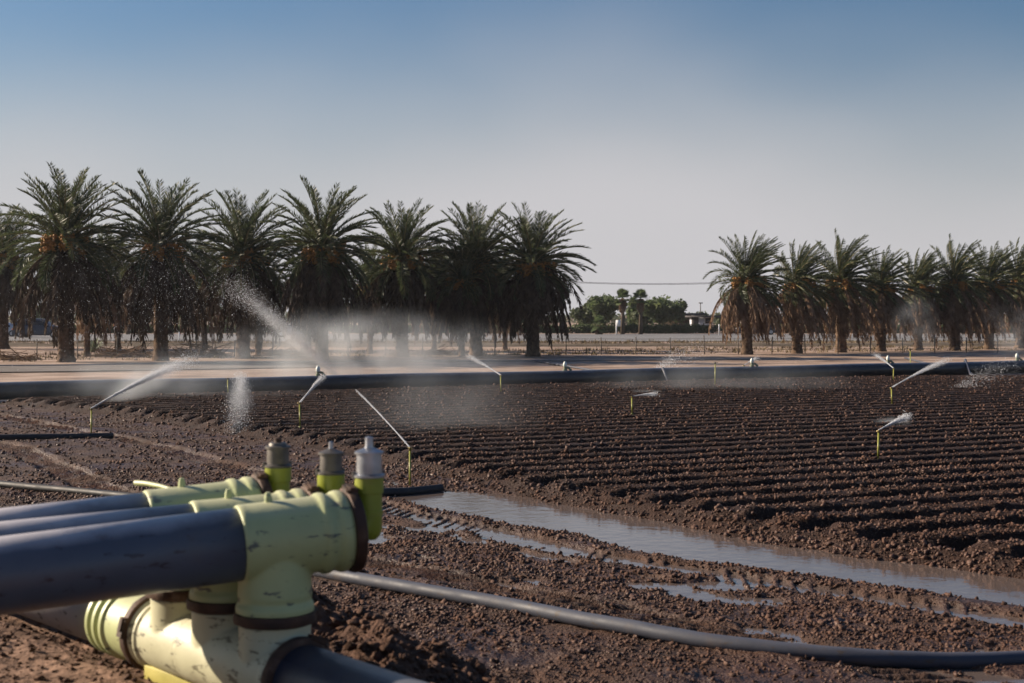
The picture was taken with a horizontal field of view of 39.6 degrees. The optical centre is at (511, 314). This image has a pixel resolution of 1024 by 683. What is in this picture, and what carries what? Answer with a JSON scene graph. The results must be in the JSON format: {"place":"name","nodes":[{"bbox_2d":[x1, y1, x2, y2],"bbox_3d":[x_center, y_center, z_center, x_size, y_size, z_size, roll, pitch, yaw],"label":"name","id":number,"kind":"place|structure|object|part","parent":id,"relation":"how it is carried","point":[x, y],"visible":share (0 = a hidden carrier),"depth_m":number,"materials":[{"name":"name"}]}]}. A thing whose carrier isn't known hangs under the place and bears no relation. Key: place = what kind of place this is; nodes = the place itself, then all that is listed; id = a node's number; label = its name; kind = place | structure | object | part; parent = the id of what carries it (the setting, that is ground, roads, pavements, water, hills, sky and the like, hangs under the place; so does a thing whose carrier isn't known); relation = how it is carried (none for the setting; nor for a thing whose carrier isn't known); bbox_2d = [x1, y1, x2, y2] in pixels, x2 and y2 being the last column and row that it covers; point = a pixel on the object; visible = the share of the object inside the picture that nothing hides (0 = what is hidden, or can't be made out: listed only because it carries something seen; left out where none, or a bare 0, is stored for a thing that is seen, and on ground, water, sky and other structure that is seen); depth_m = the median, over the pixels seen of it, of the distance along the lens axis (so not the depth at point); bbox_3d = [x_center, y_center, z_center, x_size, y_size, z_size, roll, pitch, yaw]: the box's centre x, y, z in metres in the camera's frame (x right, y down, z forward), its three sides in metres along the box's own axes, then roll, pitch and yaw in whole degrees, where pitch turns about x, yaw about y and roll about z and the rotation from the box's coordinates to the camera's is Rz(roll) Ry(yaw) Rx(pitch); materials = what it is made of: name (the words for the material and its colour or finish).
{"place":"outdoors","nodes":[
{"label":"outdoors","id":0,"kind":"place"},
{"bbox_2d":[0,613,154,682],"bbox_3d":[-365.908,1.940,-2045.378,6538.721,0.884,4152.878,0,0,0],"label":"dirt mound","id":1,"kind":"object","parent":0,"point":[85,668],"visible":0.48,"depth_m":6.64,"materials":[{"name":"soil"}]},
{"bbox_2d":[144,664,189,682],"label":"support block","id":2,"kind":"object","parent":1,"relation":"on","point":[153,674],"depth_m":6.31,"materials":[{"name":"yellow paint"}]},
{"bbox_2d":[0,436,426,682],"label":"pipe manifold","id":3,"kind":"object","parent":1,"relation":"on","point":[206,583],"visible":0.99,"depth_m":5.70,"materials":[{"name":"beige paint"}]},
{"bbox_2d":[1,201,276,378],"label":"water spray","id":4,"kind":"object","parent":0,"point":[148,286],"visible":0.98,"depth_m":41.71,"materials":[{"name":"white liquid"}]},
{"bbox_2d":[0,364,344,371],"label":"farm lane","id":5,"kind":"structure","parent":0,"point":[74,368],"depth_m":58.38,"materials":[{"name":"beige soil"}]},
{"bbox_2d":[212,270,345,374],"bbox_3d":[-7.185,0.303,43.403,4.217,3.851,1.613,0,0,-32],"label":"water jet","id":6,"kind":"object","parent":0,"point":[300,340],"visible":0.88,"depth_m":43.37},
{"bbox_2d":[311,593,500,682],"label":"mound slope","id":7,"kind":"structure","parent":0,"point":[347,634],"depth_m":7.02,"materials":[{"name":"soil"}]},
{"bbox_2d":[0,588,507,682],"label":"mound clods","id":8,"kind":"object","parent":7,"relation":"on","point":[359,615],"visible":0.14,"depth_m":6.89,"materials":[{"name":"soil"}]},
{"bbox_2d":[9,338,1013,343],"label":"dry grass","id":9,"kind":"structure","parent":0,"point":[556,341],"depth_m":112.14,"materials":[{"name":"beige plant"}]},
{"bbox_2d":[0,374,1023,578],"bbox_3d":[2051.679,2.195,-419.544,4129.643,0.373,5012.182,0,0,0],"label":"ploughed field","id":10,"kind":"structure","parent":0,"point":[994,456],"depth_m":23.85,"materials":[{"name":"soil"}]},
{"bbox_2d":[212,369,253,436],"bbox_3d":[-5.044,1.826,26.918,0.910,1.605,2.491,0,0,0],"label":"water spray","id":11,"kind":"object","parent":10,"relation":"on","point":[242,384],"visible":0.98,"depth_m":26.95,"materials":[{"name":"white liquid"}]},
{"bbox_2d":[297,402,301,426],"bbox_3d":[-3.865,1.839,25.907,0.079,0.512,0.157,1,3,28],"label":"sprinkler","id":12,"kind":"object","parent":10,"relation":"on","point":[299,403],"visible":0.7,"depth_m":25.90,"materials":[{"name":"yellow plastic"}]},
{"bbox_2d":[299,373,326,401],"bbox_3d":[-3.635,1.345,26.272,0.187,0.522,0.854,0,0,23],"label":"water jet","id":13,"kind":"object","parent":12,"relation":"attached to","point":[318,381],"visible":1,"depth_m":26.33},
{"bbox_2d":[631,396,633,414],"bbox_3d":[2.478,1.881,29.388,0.162,0.418,0.081,-1,0,-38],"label":"sprinkler","id":14,"kind":"object","parent":10,"relation":"on","point":[632,405],"visible":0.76,"depth_m":29.38,"materials":[{"name":"yellow plastic"}]},
{"bbox_2d":[635,392,659,396],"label":"water jet","id":15,"kind":"object","parent":14,"relation":"attached to","point":[650,394],"visible":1,"depth_m":29.67},
{"bbox_2d":[877,430,880,457],"bbox_3d":[5.227,1.872,20.292,0.075,0.466,0.149,2,1,40],"label":"sprinkler","id":16,"kind":"object","parent":10,"relation":"on","point":[878,431],"visible":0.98,"depth_m":20.28,"materials":[{"name":"yellow plastic"}]},
{"bbox_2d":[878,410,911,429],"bbox_3d":[5.574,1.536,20.737,0.228,0.239,1.144,0,0,42],"label":"water jet","id":17,"kind":"object","parent":16,"relation":"attached to","point":[901,418],"visible":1,"depth_m":20.82},
{"bbox_2d":[0,405,1023,682],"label":"mud track","id":18,"kind":"structure","parent":0,"point":[454,577],"depth_m":11.29,"materials":[{"name":"soil"}]},
{"bbox_2d":[0,433,113,440],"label":"lateral pipe","id":19,"kind":"object","parent":18,"relation":"on","point":[45,436],"visible":0.91,"depth_m":25.22,"materials":[{"name":"black plastic"}]},
{"bbox_2d":[0,480,133,496],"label":"delivery hose","id":20,"kind":"object","parent":18,"relation":"on","point":[43,487],"visible":0.43,"depth_m":17.60,"materials":[{"name":"black rubber"}]},
{"bbox_2d":[89,408,94,432],"bbox_3d":[-7.664,1.978,25.905,0.079,0.574,0.157,0,-1,32],"label":"sprinkler","id":21,"kind":"object","parent":18,"relation":"on","point":[91,420],"visible":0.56,"depth_m":25.90,"materials":[{"name":"yellow plastic"}]},
{"bbox_2d":[90,346,205,408],"bbox_3d":[-6.797,1.168,27.090,0.553,1.090,2.916,0,0,26],"label":"water jet","id":22,"kind":"object","parent":21,"relation":"attached to","point":[165,370],"visible":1,"depth_m":27.23},
{"bbox_2d":[407,447,412,485],"bbox_3d":[-1.328,2.018,18.531,0.073,0.601,0.147,0,1,-31],"label":"sprinkler","id":23,"kind":"object","parent":18,"relation":"on","point":[410,449],"visible":0.59,"depth_m":18.52,"materials":[{"name":"yellow plastic"}]},
{"bbox_2d":[356,390,409,446],"bbox_3d":[-1.762,1.390,19.264,0.046,0.690,1.709,0,0,-31],"label":"water jet","id":24,"kind":"object","parent":23,"relation":"attached to","point":[376,410],"visible":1,"depth_m":19.25},
{"bbox_2d":[382,484,443,495],"bbox_3d":[-1.968,2.192,17.460,2.547,0.144,0.263,0,0,-29],"label":"lateral pipe","id":25,"kind":"object","parent":18,"relation":"on","point":[412,490],"visible":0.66,"depth_m":17.75,"materials":[{"name":"black plastic"}]},
{"bbox_2d":[5,422,1023,682],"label":"puddle water","id":26,"kind":"structure","parent":18,"relation":"on","point":[651,536],"depth_m":13.25,"materials":[{"name":"grey liquid"}]},
{"bbox_2d":[312,570,1023,668],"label":"delivery hose","id":27,"kind":"object","parent":18,"relation":"on","point":[892,658],"visible":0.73,"depth_m":9.47,"materials":[{"name":"grey plastic"}]},
{"bbox_2d":[0,316,1023,381],"bbox_3d":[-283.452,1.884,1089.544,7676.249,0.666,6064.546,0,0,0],"label":"dirt ground","id":28,"kind":"structure","parent":0,"point":[809,357],"depth_m":68.77,"materials":[{"name":"brown soil"}]},
{"bbox_2d":[0,347,44,360],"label":"brush heap","id":29,"kind":"object","parent":28,"relation":"on","point":[13,357],"visible":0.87,"depth_m":69.21,"materials":[{"name":"brown plant"}]},
{"bbox_2d":[0,204,45,348],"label":"date palm","id":30,"kind":"object","parent":28,"relation":"on","point":[8,293],"visible":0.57,"depth_m":91.18,"materials":[{"name":"green plant"}]},
{"bbox_2d":[9,309,46,318],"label":"leafy tree","id":31,"kind":"object","parent":28,"relation":"on","point":[37,315],"visible":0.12,"depth_m":179.42,"materials":[{"name":"green plant"}]},
{"bbox_2d":[0,162,139,361],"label":"date palm","id":32,"kind":"object","parent":28,"relation":"on","point":[68,251],"visible":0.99,"depth_m":65.64,"materials":[{"name":"green plant"}]},
{"bbox_2d":[76,337,103,351],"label":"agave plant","id":33,"kind":"object","parent":28,"relation":"on","point":[92,344],"visible":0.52,"depth_m":84.40,"materials":[{"name":"green plant"}]},
{"bbox_2d":[46,222,136,355],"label":"date palm","id":34,"kind":"object","parent":28,"relation":"on","point":[86,333],"visible":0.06,"depth_m":76.20,"materials":[{"name":"green plant"}]},
{"bbox_2d":[75,234,153,348],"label":"date palm","id":35,"kind":"object","parent":28,"relation":"on","point":[119,333],"visible":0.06,"depth_m":91.66,"materials":[{"name":"green plant"}]},
{"bbox_2d":[81,342,152,357],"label":"brush heap","id":36,"kind":"object","parent":28,"relation":"on","point":[123,353],"visible":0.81,"depth_m":74.18,"materials":[{"name":"brown plant"}]},
{"bbox_2d":[124,323,131,333],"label":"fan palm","id":37,"kind":"object","parent":28,"relation":"on","point":[127,331],"visible":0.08,"depth_m":159.43,"materials":[{"name":"green plant"}]},
{"bbox_2d":[90,168,233,360],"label":"date palm","id":38,"kind":"object","parent":28,"relation":"on","point":[153,270],"visible":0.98,"depth_m":67.29,"materials":[{"name":"green plant"}]},
{"bbox_2d":[168,239,224,346],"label":"date palm","id":39,"kind":"object","parent":28,"relation":"on","point":[204,338],"visible":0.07,"depth_m":86.13,"materials":[{"name":"green plant"}]},
{"bbox_2d":[168,337,233,357],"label":"brush heap","id":40,"kind":"object","parent":28,"relation":"on","point":[204,351],"visible":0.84,"depth_m":74.12,"materials":[{"name":"brown plant"}]},
{"bbox_2d":[74,324,330,332],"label":"hedge","id":41,"kind":"object","parent":28,"relation":"on","point":[151,330],"visible":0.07,"depth_m":170.63,"materials":[{"name":"green plant"}]},
{"bbox_2d":[177,187,300,358],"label":"date palm","id":42,"kind":"object","parent":28,"relation":"on","point":[251,262],"visible":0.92,"depth_m":71.08,"materials":[{"name":"green plant"}]},
{"bbox_2d":[217,239,296,354],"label":"date palm","id":43,"kind":"object","parent":28,"relation":"on","point":[257,346],"visible":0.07,"depth_m":76.12,"materials":[{"name":"green plant"}]},
{"bbox_2d":[251,344,329,356],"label":"brush heap","id":44,"kind":"object","parent":28,"relation":"on","point":[281,352],"visible":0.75,"depth_m":75.86,"materials":[{"name":"brown plant"}]},
{"bbox_2d":[274,247,341,349],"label":"date palm","id":45,"kind":"object","parent":28,"relation":"on","point":[306,336],"visible":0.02,"depth_m":88.60,"materials":[{"name":"green plant"}]},
{"bbox_2d":[255,174,387,359],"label":"date palm","id":46,"kind":"object","parent":28,"relation":"on","point":[319,282],"visible":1,"depth_m":68.75,"materials":[{"name":"green plant"}]},
{"bbox_2d":[341,244,392,353],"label":"date palm","id":47,"kind":"object","parent":28,"relation":"on","point":[369,347],"visible":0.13,"depth_m":79.76,"materials":[{"name":"green plant"}]},
{"bbox_2d":[0,358,759,365],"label":"supply line","id":48,"kind":"object","parent":28,"relation":"on","point":[332,361],"visible":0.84,"depth_m":66.45,"materials":[{"name":"black plastic"}]},
{"bbox_2d":[345,197,461,356],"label":"date palm","id":49,"kind":"object","parent":28,"relation":"on","point":[400,287],"visible":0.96,"depth_m":74.53,"materials":[{"name":"green plant"}]},
{"bbox_2d":[411,237,457,351],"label":"date palm","id":50,"kind":"object","parent":28,"relation":"on","point":[434,340],"visible":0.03,"depth_m":84.46,"materials":[{"name":"green plant"}]},
{"bbox_2d":[409,344,469,354],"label":"brush heap","id":51,"kind":"object","parent":28,"relation":"on","point":[434,350],"visible":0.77,"depth_m":77.99,"materials":[{"name":"brown plant"}]},
{"bbox_2d":[329,323,572,332],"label":"hedge","id":52,"kind":"object","parent":28,"relation":"on","point":[356,330],"visible":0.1,"depth_m":170.65,"materials":[{"name":"green plant"}]},
{"bbox_2d":[417,231,503,356],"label":"date palm","id":53,"kind":"object","parent":28,"relation":"on","point":[457,297],"visible":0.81,"depth_m":74.67,"materials":[{"name":"green plant"}]},
{"bbox_2d":[414,201,529,355],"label":"date palm","id":54,"kind":"object","parent":28,"relation":"on","point":[475,347],"visible":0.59,"depth_m":75.20,"materials":[{"name":"green plant"}]},
{"bbox_2d":[482,251,523,349],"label":"date palm","id":55,"kind":"object","parent":28,"relation":"on","point":[502,270],"visible":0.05,"depth_m":88.76,"materials":[{"name":"green plant"}]},
{"bbox_2d":[0,344,1015,361],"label":"sparse weeds","id":56,"kind":"object","parent":28,"relation":"on","point":[485,353],"visible":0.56,"depth_m":83.08,"materials":[{"name":"beige plant"}]},
{"bbox_2d":[8,311,1008,323],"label":"treeline","id":57,"kind":"object","parent":28,"relation":"on","point":[616,317],"visible":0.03,"depth_m":364.44,"materials":[{"name":"green plant"}]},
{"bbox_2d":[0,353,1023,399],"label":"pipe","id":58,"kind":"object","parent":28,"relation":"on","point":[14,390],"visible":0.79,"depth_m":42.63,"materials":[{"name":"black plastic"}]},
{"bbox_2d":[9,342,1014,346],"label":"shoulder bank","id":59,"kind":"structure","parent":28,"relation":"on","point":[330,344],"depth_m":99.56,"materials":[{"name":"soil"}]},
{"bbox_2d":[36,335,1023,357],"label":"wire fence","id":60,"kind":"object","parent":28,"relation":"on","point":[704,345],"visible":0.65,"depth_m":79.29,"materials":[{"name":"metal"}]},
{"bbox_2d":[470,201,596,356],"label":"date palm","id":61,"kind":"object","parent":28,"relation":"on","point":[542,291],"visible":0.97,"depth_m":74.53,"materials":[{"name":"green plant"}]},
{"bbox_2d":[569,303,596,324],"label":"leafy tree","id":62,"kind":"object","parent":28,"relation":"on","point":[583,315],"visible":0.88,"depth_m":172.64,"materials":[{"name":"green plant"}]},
{"bbox_2d":[589,315,607,333],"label":"leafy tree","id":63,"kind":"object","parent":28,"relation":"on","point":[599,328],"visible":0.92,"depth_m":159.26,"materials":[{"name":"green plant"}]},
{"bbox_2d":[534,360,668,379],"bbox_3d":[3.028,1.936,55.945,0.090,0.518,21.607,0,0,-10],"label":"crossing hose","id":64,"kind":"object","parent":28,"relation":"on","point":[662,368],"visible":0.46,"depth_m":58.12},
{"bbox_2d":[585,293,619,332],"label":"leafy tree","id":65,"kind":"object","parent":28,"relation":"on","point":[605,307],"visible":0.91,"depth_m":169.92,"materials":[{"name":"green plant"}]},
{"bbox_2d":[616,320,620,334],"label":"road sign","id":66,"kind":"object","parent":28,"relation":"on","point":[618,323],"visible":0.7,"depth_m":156.36,"materials":[{"name":"white metal"}]},
{"bbox_2d":[613,288,630,333],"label":"fan palm","id":67,"kind":"object","parent":28,"relation":"on","point":[622,293],"visible":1,"depth_m":160.24,"materials":[{"name":"green plant"}]},
{"bbox_2d":[625,296,637,324],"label":"leafy tree","id":68,"kind":"object","parent":28,"relation":"on","point":[632,307],"visible":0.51,"depth_m":179.51,"materials":[{"name":"green plant"}]},
{"bbox_2d":[631,289,650,333],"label":"fan palm","id":69,"kind":"object","parent":28,"relation":"on","point":[640,294],"visible":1,"depth_m":160.26,"materials":[{"name":"green plant"}]},
{"bbox_2d":[630,311,652,325],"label":"leafy tree","id":70,"kind":"object","parent":28,"relation":"on","point":[634,316],"visible":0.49,"depth_m":177.38,"materials":[{"name":"green plant"}]},
{"bbox_2d":[568,322,721,332],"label":"hedge","id":71,"kind":"object","parent":28,"relation":"on","point":[647,328],"visible":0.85,"depth_m":170.66,"materials":[{"name":"green plant"}]},
{"bbox_2d":[355,279,940,334],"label":"power line","id":72,"kind":"object","parent":28,"relation":"on","point":[651,284],"visible":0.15,"depth_m":151.88,"materials":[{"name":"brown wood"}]},
{"bbox_2d":[638,294,685,324],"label":"leafy tree","id":73,"kind":"object","parent":28,"relation":"on","point":[659,310],"visible":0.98,"depth_m":170.90,"materials":[{"name":"green plant"}]},
{"bbox_2d":[673,298,687,332],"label":"leafy tree","id":74,"kind":"object","parent":28,"relation":"on","point":[683,303],"visible":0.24,"depth_m":173.67,"materials":[{"name":"green plant"}]},
{"bbox_2d":[665,313,704,325],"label":"carport","id":75,"kind":"object","parent":28,"relation":"on","point":[690,314],"visible":0.23,"depth_m":184.10,"materials":[{"name":"grey metal"}]},
{"bbox_2d":[714,312,726,326],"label":"leafy tree","id":76,"kind":"object","parent":28,"relation":"on","point":[718,319],"visible":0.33,"depth_m":190.61,"materials":[{"name":"green plant"}]},
{"bbox_2d":[703,230,792,354],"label":"date palm","id":77,"kind":"object","parent":28,"relation":"on","point":[750,301],"visible":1,"depth_m":78.60,"materials":[{"name":"green plant"}]},
{"bbox_2d":[720,323,850,332],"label":"hedge","id":78,"kind":"object","parent":28,"relation":"on","point":[785,329],"visible":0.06,"depth_m":170.70,"materials":[{"name":"green plant"}]},
{"bbox_2d":[759,239,844,353],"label":"date palm","id":79,"kind":"object","parent":28,"relation":"on","point":[802,307],"visible":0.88,"depth_m":80.58,"materials":[{"name":"green plant"}]},
{"bbox_2d":[805,228,890,352],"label":"date palm","id":80,"kind":"object","parent":28,"relation":"on","point":[849,304],"visible":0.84,"depth_m":82.59,"materials":[{"name":"green plant"}]},
{"bbox_2d":[847,245,923,351],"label":"date palm","id":81,"kind":"object","parent":28,"relation":"on","point":[891,303],"visible":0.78,"depth_m":85.09,"materials":[{"name":"green plant"}]},
{"bbox_2d":[885,247,958,350],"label":"date palm","id":82,"kind":"object","parent":28,"relation":"on","point":[923,313],"visible":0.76,"depth_m":87.31,"materials":[{"name":"green plant"}]},
{"bbox_2d":[849,324,1012,332],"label":"hedge","id":83,"kind":"object","parent":28,"relation":"on","point":[898,329],"visible":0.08,"depth_m":170.66,"materials":[{"name":"green plant"}]},
{"bbox_2d":[904,357,974,374],"bbox_3d":[18.040,1.901,60.788,0.090,0.588,20.895,0,0,9],"label":"crossing hose","id":84,"kind":"object","parent":28,"relation":"on","point":[967,367],"visible":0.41,"depth_m":52.55,"materials":[{"name":"grey plastic"}]},
{"bbox_2d":[920,235,1000,350],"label":"date palm","id":85,"kind":"object","parent":28,"relation":"on","point":[959,310],"visible":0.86,"depth_m":87.29,"materials":[{"name":"green plant"}]},
{"bbox_2d":[959,241,1023,349],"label":"date palm","id":86,"kind":"object","parent":28,"relation":"on","point":[1002,301],"visible":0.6,"depth_m":90.00,"materials":[{"name":"green plant"}]},
{"bbox_2d":[996,237,1023,348],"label":"date palm","id":87,"kind":"object","parent":28,"relation":"on","point":[1020,300],"visible":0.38,"depth_m":92.90,"materials":[{"name":"green plant"}]},
{"bbox_2d":[9,334,1014,340],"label":"road","id":88,"kind":"structure","parent":0,"point":[624,337],"depth_m":137.17,"materials":[{"name":"grey asphalt"}]},
{"bbox_2d":[8,322,16,336],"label":"passing car","id":89,"kind":"object","parent":88,"relation":"on","point":[10,330],"visible":0.27,"depth_m":142.65,"materials":[{"name":"silver paint"}]},
{"bbox_2d":[12,318,57,337],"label":"parked car","id":90,"kind":"object","parent":88,"relation":"on","point":[38,327],"visible":0.31,"depth_m":136.28,"materials":[{"name":"blue paint"}]},
{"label":"window","id":91,"kind":"part","parent":90,"relation":"part of","materials":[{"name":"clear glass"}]},
{"bbox_2d":[275,323,310,336],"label":"passing car","id":92,"kind":"object","parent":88,"relation":"on","point":[281,333],"visible":0.17,"depth_m":139.39,"materials":[{"name":"paint"}]},
{"bbox_2d":[736,325,776,334],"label":"passing car","id":93,"kind":"object","parent":88,"relation":"on","point":[771,331],"visible":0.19,"depth_m":156.56,"materials":[{"name":"grey paint"}]},
{"bbox_2d":[0,0,1023,315],"label":"sky","id":94,"kind":"structure","parent":0,"point":[664,129],"materials":[{"name":"blue"}]},
{"bbox_2d":[656,346,702,367],"bbox_3d":[6.034,1.459,50.604,2.728,1.646,1.367,0,0,-39],"label":"water jet","id":95,"kind":"object","parent":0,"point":[668,362],"visible":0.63,"depth_m":50.33},
{"bbox_2d":[685,315,720,332],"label":"building","id":96,"kind":"structure","parent":0,"point":[696,319],"depth_m":176.94,"materials":[{"name":"beige concrete"}]},
{"bbox_2d":[691,315,698,331],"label":"door","id":97,"kind":"structure","parent":96,"relation":"in","point":[694,320],"depth_m":176.93,"materials":[{"name":"white"}]},
{"bbox_2d":[705,317,712,323],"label":"window","id":98,"kind":"structure","parent":96,"relation":"in","point":[707,319],"depth_m":176.93,"materials":[{"name":"black glass"}]},
{"bbox_2d":[954,354,1023,386],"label":"water jet","id":99,"kind":"object","parent":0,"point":[987,373],"visible":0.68,"depth_m":40.29},
{"bbox_3d":[-0.295,1.846,37.778,0.087,0.508,0.174,-1,0,-30],"label":"sprinkler","id":100,"kind":"object","parent":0,"visible":0},
{"bbox_2d":[464,353,500,374],"bbox_3d":[-0.782,1.301,38.705,0.266,0.628,2.096,0,0,-34],"label":"water jet","id":101,"kind":"object","parent":100,"relation":"attached to","point":[478,361],"visible":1,"depth_m":38.72},
{"bbox_3d":[8.728,1.873,32.688,0.084,0.440,0.167,-1,3,37],"label":"sprinkler","id":102,"kind":"object","parent":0,"visible":0},
{"bbox_2d":[892,358,951,387],"bbox_3d":[9.848,1.332,34.259,0.334,0.678,3.828,0,0,40],"label":"water jet","id":103,"kind":"object","parent":102,"relation":"attached to","point":[926,369],"visible":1,"depth_m":34.32},
{"bbox_3d":[12.012,1.897,44.770,0.092,0.460,0.184,1,0,-11],"label":"sprinkler","id":104,"kind":"object","parent":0,"visible":0},
{"bbox_2d":[871,354,893,367],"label":"water jet","id":105,"kind":"object","parent":104,"relation":"attached to","point":[881,358],"visible":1,"depth_m":45.54}
]}

